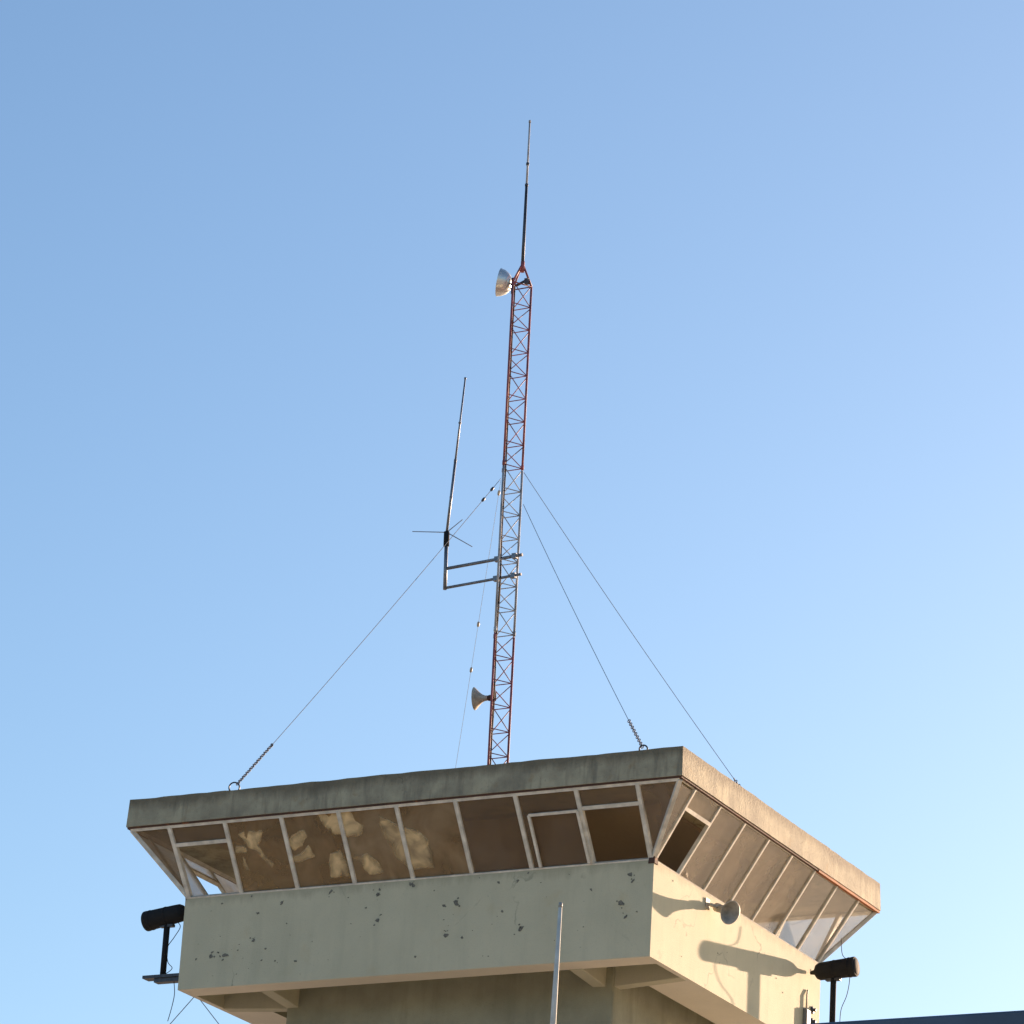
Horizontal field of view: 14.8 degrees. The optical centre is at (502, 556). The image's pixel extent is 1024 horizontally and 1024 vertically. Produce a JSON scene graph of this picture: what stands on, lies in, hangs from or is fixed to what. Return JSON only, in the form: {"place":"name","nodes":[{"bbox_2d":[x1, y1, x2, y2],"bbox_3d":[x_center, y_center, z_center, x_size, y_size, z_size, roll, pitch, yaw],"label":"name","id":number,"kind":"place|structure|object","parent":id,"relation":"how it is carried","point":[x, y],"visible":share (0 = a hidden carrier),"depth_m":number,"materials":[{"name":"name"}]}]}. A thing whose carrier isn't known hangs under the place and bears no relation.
{"place":"outdoors","nodes":[
{"label":"outdoors","id":0,"kind":"place"},
{"bbox_2d":[0,0,1023,1023],"label":"sky","id":1,"kind":"structure","parent":0,"point":[253,253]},
{"bbox_2d":[810,1010,1023,1023],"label":"building","id":2,"kind":"structure","parent":0,"point":[1010,1017],"depth_m":28.10,"materials":[{"name":"blue metal"}]},
{"bbox_3d":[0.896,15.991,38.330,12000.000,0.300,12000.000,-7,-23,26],"label":"ground","id":3,"kind":"structure","parent":0,"visible":0},
{"bbox_2d":[126,746,880,1023],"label":"control tower","id":4,"kind":"structure","parent":3,"relation":"on","point":[631,861],"depth_m":44.50,"materials":[{"name":"concrete"}]},
{"bbox_2d":[140,836,169,870],"bbox_3d":[-3.998,3.615,45.889,0.664,0.698,0.295,5,-20,-4],"label":"window pane","id":5,"kind":"structure","parent":4,"relation":"in","point":[148,842],"depth_m":45.96,"materials":[{"name":"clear glass"}]},
{"bbox_2d":[141,904,184,1019],"bbox_3d":[-3.932,4.715,45.671,0.632,1.390,0.239,-7,-23,26],"label":"tube device","id":6,"kind":"object","parent":4,"relation":"attached to","point":[167,918],"visible":1,"depth_m":45.74,"materials":[{"name":"black plastic"}]},
{"bbox_2d":[160,845,199,895],"bbox_3d":[-3.744,3.741,46.182,0.583,0.728,0.649,-7,-23,26],"label":"window pane","id":7,"kind":"structure","parent":4,"relation":"in","point":[166,853],"depth_m":46.24,"materials":[{"name":"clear glass"}]},
{"bbox_2d":[170,997,193,1023],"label":"stay cable","id":8,"kind":"object","parent":4,"relation":"attached to","point":[182,1010],"visible":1,"depth_m":45.57,"materials":[{"name":"metal"}]},
{"bbox_2d":[176,838,226,846],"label":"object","id":9,"kind":"structure","parent":4,"relation":"in","point":[214,841],"depth_m":45.44,"materials":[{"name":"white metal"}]},
{"bbox_2d":[184,857,219,885],"bbox_3d":[-3.606,3.741,46.917,0.188,0.222,0.671,-7,-23,26],"label":"window pane","id":10,"kind":"structure","parent":4,"relation":"in","point":[206,876],"depth_m":46.90,"materials":[{"name":"clear glass"}]},
{"bbox_2d":[214,873,238,892],"bbox_3d":[-3.134,4.185,47.293,0.583,0.728,0.649,-7,-23,26],"label":"window pane","id":11,"kind":"structure","parent":4,"relation":"in","point":[230,887],"depth_m":47.45,"materials":[{"name":"clear glass"}]},
{"bbox_2d":[240,832,262,856],"bbox_3d":[-2.828,3.336,45.097,0.454,0.417,0.187,2,-20,3],"label":"film scrap","id":12,"kind":"object","parent":4,"relation":"attached to","point":[252,839],"visible":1,"depth_m":45.16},
{"bbox_2d":[251,843,260,889],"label":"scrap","id":13,"kind":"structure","parent":4,"relation":"in","point":[257,853],"depth_m":45.17,"materials":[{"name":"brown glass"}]},
{"bbox_2d":[289,832,304,848],"bbox_3d":[-2.338,3.233,44.900,0.272,0.213,0.090,-12,-25,36],"label":"film scrap","id":14,"kind":"object","parent":4,"relation":"attached to","point":[295,842],"visible":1,"depth_m":44.90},
{"bbox_2d":[295,847,311,860],"bbox_3d":[-2.270,3.388,44.901,0.311,0.172,0.078,-11,-24,34],"label":"film scrap","id":15,"kind":"object","parent":4,"relation":"attached to","point":[307,853],"visible":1,"depth_m":44.88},
{"bbox_2d":[285,816,330,886],"bbox_3d":[-2.094,3.336,44.811,0.772,0.727,0.410,-7,-23,26],"label":"window pane","id":16,"kind":"structure","parent":4,"relation":"in","point":[304,877],"depth_m":44.91,"materials":[{"name":"glass"}]},
{"bbox_2d":[330,853,346,876],"bbox_3d":[-1.869,3.488,44.722,0.268,0.288,0.158,-7,-23,26],"label":"film scrap","id":17,"kind":"object","parent":4,"relation":"attached to","point":[338,864],"visible":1,"depth_m":44.73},
{"bbox_2d":[319,811,361,835],"bbox_3d":[-1.835,3.024,44.623,0.588,0.293,0.158,-7,-23,26],"label":"film scrap","id":18,"kind":"object","parent":4,"relation":"attached to","point":[352,825],"visible":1,"depth_m":44.59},
{"bbox_2d":[228,480,499,789],"bbox_3d":[-1.585,0.879,46.727,3.118,4.516,0.081,11,-21,-19],"label":"guy wire","id":19,"kind":"object","parent":4,"relation":"attached to","point":[271,744],"visible":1,"depth_m":46.15,"materials":[{"name":"metal"}]},
{"bbox_2d":[360,855,380,873],"bbox_3d":[-1.506,3.474,44.551,0.405,0.232,0.129,2,-20,4],"label":"film scrap","id":20,"kind":"object","parent":4,"relation":"attached to","point":[371,866],"visible":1,"depth_m":44.55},
{"bbox_2d":[347,808,409,882],"bbox_3d":[-1.427,3.254,44.479,0.772,0.727,0.410,-7,-23,26],"label":"window pane","id":21,"kind":"structure","parent":4,"relation":"in","point":[372,841],"depth_m":44.47,"materials":[{"name":"orange glass"}]},
{"bbox_2d":[380,819,430,867],"bbox_3d":[-1.119,3.186,44.347,0.757,0.648,0.255,-2,-21,14],"label":"film scrap","id":22,"kind":"object","parent":4,"relation":"attached to","point":[419,852],"visible":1,"depth_m":44.28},
{"bbox_2d":[402,802,468,876],"bbox_3d":[-0.761,3.171,44.146,0.772,0.727,0.410,-7,-23,26],"label":"window pane","id":23,"kind":"structure","parent":4,"relation":"in","point":[433,821],"depth_m":44.11,"materials":[{"name":"orange glass"}]},
{"bbox_2d":[455,481,500,767],"bbox_3d":[-0.420,1.663,48.644,0.091,4.495,3.016,7,-20,-10],"label":"guy wire","id":24,"kind":"object","parent":4,"relation":"attached to","point":[478,622],"visible":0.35,"depth_m":48.41,"materials":[{"name":"metal"}]},
{"bbox_2d":[487,261,531,764],"bbox_3d":[0.047,-0.226,47.633,0.394,7.394,0.329,-7,-23,26],"label":"lattice mast","id":25,"kind":"object","parent":4,"relation":"on","point":[522,269],"visible":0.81,"depth_m":47.70,"materials":[{"name":"red metal"}]},
{"bbox_2d":[412,377,522,589],"bbox_3d":[-0.359,-0.918,48.137,1.532,2.777,0.229,-7,-23,26],"label":"ground plane antenna","id":26,"kind":"object","parent":25,"relation":"attached to","point":[512,575],"visible":1,"depth_m":47.81,"materials":[{"name":"metal"}]},
{"bbox_2d":[471,687,496,709],"bbox_3d":[-0.229,1.681,46.982,0.303,0.277,0.270,-7,-23,26],"label":"horn loudspeaker","id":27,"kind":"object","parent":25,"relation":"attached to","point":[478,698],"visible":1,"depth_m":46.96,"materials":[{"name":"grey metal"}]},
{"bbox_2d":[495,268,528,296],"bbox_3d":[0.086,-3.426,48.874,0.440,0.362,0.341,-7,-23,26],"label":"dish antenna","id":28,"kind":"object","parent":25,"relation":"attached to","point":[504,282],"visible":1,"depth_m":48.82,"materials":[{"name":"grey metal"}]},
{"bbox_2d":[521,120,530,260],"bbox_3d":[0.299,-4.560,49.293,0.056,2.020,0.044,-7,-23,26],"label":"whip antenna","id":29,"kind":"object","parent":25,"relation":"on","point":[524,223],"visible":1,"depth_m":49.22,"materials":[{"name":"metal"}]},
{"bbox_2d":[527,809,590,867],"bbox_3d":[0.621,3.106,43.422,0.664,0.546,0.324,-7,-23,26],"label":"window frame","id":30,"kind":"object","parent":4,"relation":"in","point":[576,811],"depth_m":43.39,"materials":[{"name":"white metal"}]},
{"bbox_2d":[523,504,647,749],"bbox_3d":[0.885,0.752,45.426,0.090,4.136,3.726,12,-22,-22],"label":"guy wire","id":31,"kind":"object","parent":4,"relation":"on","point":[637,737],"visible":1,"depth_m":43.93,"materials":[{"name":"metal"}]},
{"bbox_2d":[582,801,638,809],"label":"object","id":32,"kind":"structure","parent":4,"relation":"in","point":[632,803],"depth_m":43.12,"materials":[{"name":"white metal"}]},
{"bbox_2d":[524,473,740,785],"bbox_3d":[1.534,0.868,46.246,3.346,4.556,0.060,-10,-24,32],"label":"guy wire","id":33,"kind":"object","parent":4,"relation":"attached to","point":[736,781],"visible":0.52,"depth_m":46.15,"materials":[{"name":"metal"}]},
{"bbox_2d":[681,805,710,826],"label":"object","id":34,"kind":"structure","parent":4,"relation":"in","point":[687,809],"depth_m":43.29,"materials":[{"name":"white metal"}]},
{"bbox_2d":[705,898,739,923],"bbox_3d":[2.457,3.968,44.048,0.354,0.292,0.269,-7,-23,26],"label":"horn loudspeaker","id":35,"kind":"object","parent":4,"relation":"attached to","point":[729,911],"visible":1,"depth_m":44.07,"materials":[{"name":"grey metal"}]},
{"bbox_2d":[803,990,810,1023],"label":"junction box","id":36,"kind":"object","parent":4,"relation":"attached to","point":[806,1016],"visible":1,"depth_m":46.22,"materials":[{"name":"grey paint"}]},
{"bbox_2d":[810,1006,815,1013],"bbox_3d":[3.674,5.348,46.464,0.052,0.087,0.087,-7,-23,26],"label":"anchor bolt","id":37,"kind":"object","parent":4,"relation":"attached to","point":[812,1009],"visible":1,"depth_m":46.45,"materials":[{"name":"metal"}]},
{"bbox_2d":[810,938,859,1021],"bbox_3d":[3.882,5.078,46.313,0.610,1.215,0.239,-7,-23,26],"label":"tube device","id":38,"kind":"object","parent":4,"relation":"attached to","point":[832,972],"visible":1,"depth_m":46.27,"materials":[{"name":"black plastic"}]},
{"bbox_2d":[550,902,562,1023],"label":"whip pole","id":39,"kind":"object","parent":3,"relation":"on","point":[553,1016],"visible":1,"depth_m":38.46,"materials":[{"name":"metal"}]}
]}

